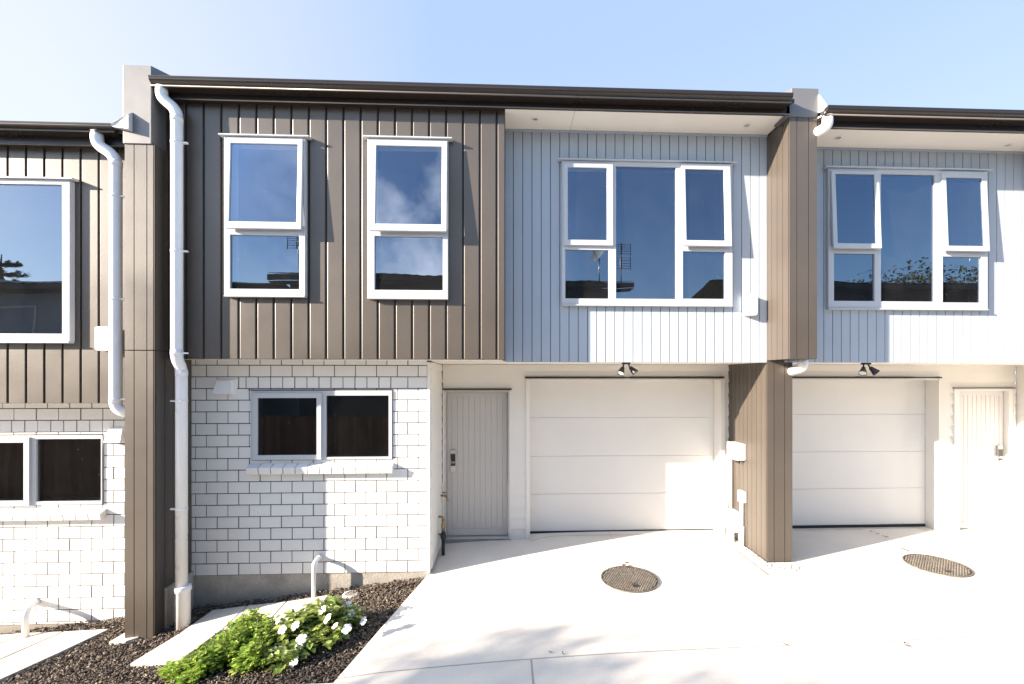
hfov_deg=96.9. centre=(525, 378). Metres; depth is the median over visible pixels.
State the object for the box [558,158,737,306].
window
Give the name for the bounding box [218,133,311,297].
window
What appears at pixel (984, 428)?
front door
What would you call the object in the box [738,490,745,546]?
junction box
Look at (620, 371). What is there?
floodlight
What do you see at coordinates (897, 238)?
window
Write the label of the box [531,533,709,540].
apron joint
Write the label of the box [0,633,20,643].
paving slab
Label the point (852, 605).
driveway
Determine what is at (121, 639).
paving slab
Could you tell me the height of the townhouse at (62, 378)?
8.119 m
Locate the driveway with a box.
[320,526,1023,683]
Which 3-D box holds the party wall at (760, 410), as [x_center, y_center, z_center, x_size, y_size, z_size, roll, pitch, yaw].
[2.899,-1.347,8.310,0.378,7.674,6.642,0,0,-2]
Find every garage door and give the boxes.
[525,377,724,538]
[792,376,941,531]
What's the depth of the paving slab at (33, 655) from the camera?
4.52 m
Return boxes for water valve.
[438,516,446,555]
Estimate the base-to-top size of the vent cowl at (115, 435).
0.174 m
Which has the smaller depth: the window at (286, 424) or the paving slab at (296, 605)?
the paving slab at (296, 605)
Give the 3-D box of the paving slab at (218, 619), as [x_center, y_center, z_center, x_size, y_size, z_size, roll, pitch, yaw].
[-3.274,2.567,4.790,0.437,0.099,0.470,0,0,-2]
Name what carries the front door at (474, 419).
in the townhouse at (394, 307)
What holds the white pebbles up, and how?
on the driveway
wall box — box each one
[95,327,108,350]
[742,294,757,315]
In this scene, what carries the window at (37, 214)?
in the townhouse at (62, 378)
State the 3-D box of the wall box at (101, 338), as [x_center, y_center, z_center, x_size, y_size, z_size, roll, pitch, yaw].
[-4.360,-0.410,4.715,0.164,0.247,0.084,0,0,-2]
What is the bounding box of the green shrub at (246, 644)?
[156,607,279,683]
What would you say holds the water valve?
on the driveway
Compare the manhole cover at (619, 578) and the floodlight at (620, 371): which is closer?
the manhole cover at (619, 578)
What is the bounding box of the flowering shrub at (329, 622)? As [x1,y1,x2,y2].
[264,594,366,674]
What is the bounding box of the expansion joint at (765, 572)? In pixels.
[716,535,769,574]
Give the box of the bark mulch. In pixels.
[0,577,423,683]
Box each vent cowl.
[103,427,124,442]
[212,380,236,394]
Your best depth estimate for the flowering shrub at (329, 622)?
4.06 m
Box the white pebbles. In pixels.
[724,535,799,571]
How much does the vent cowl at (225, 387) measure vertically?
0.168 m
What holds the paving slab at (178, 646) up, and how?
on the bark mulch
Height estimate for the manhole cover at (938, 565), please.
0.025 m
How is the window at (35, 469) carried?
in the townhouse at (62, 378)
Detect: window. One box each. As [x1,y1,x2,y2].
[0,176,78,342]
[0,435,103,505]
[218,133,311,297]
[251,390,392,459]
[362,135,452,299]
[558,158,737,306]
[822,166,993,310]
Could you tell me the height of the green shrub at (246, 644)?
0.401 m
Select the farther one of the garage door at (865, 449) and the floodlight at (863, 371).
the garage door at (865, 449)
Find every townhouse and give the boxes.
[0,113,132,634]
[148,75,793,633]
[784,95,1023,531]
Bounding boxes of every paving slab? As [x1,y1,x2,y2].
[0,629,108,682]
[0,632,61,659]
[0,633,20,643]
[109,633,138,645]
[131,629,221,667]
[180,606,245,633]
[224,602,285,630]
[273,595,327,621]
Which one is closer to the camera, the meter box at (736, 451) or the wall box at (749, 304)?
the wall box at (749, 304)
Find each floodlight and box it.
[617,362,637,375]
[858,363,879,375]
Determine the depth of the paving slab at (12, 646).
4.76 m
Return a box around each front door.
[442,388,511,539]
[953,387,1015,531]
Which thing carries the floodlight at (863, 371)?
attached to the townhouse at (920, 245)
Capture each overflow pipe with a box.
[21,598,40,638]
[311,555,321,597]
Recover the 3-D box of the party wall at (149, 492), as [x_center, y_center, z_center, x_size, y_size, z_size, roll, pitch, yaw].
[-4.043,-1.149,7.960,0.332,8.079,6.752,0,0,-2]
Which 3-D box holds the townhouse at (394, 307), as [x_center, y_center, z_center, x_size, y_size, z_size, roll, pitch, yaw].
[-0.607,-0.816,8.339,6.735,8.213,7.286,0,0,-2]
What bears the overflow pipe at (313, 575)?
attached to the townhouse at (394, 307)
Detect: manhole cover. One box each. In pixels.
[601,566,658,592]
[902,554,973,577]
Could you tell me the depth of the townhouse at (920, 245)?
6.46 m
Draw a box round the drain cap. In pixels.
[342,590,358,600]
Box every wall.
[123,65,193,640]
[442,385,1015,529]
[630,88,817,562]
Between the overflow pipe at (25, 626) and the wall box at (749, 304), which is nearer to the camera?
the overflow pipe at (25, 626)
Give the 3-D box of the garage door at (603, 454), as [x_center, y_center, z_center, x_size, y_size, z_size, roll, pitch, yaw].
[1.388,1.103,6.402,2.807,2.254,0.285,0,0,-2]
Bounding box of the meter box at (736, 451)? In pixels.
[724,441,745,542]
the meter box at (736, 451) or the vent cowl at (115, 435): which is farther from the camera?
the meter box at (736, 451)
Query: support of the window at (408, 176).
in the townhouse at (394, 307)
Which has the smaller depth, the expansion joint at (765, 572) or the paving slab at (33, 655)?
the paving slab at (33, 655)

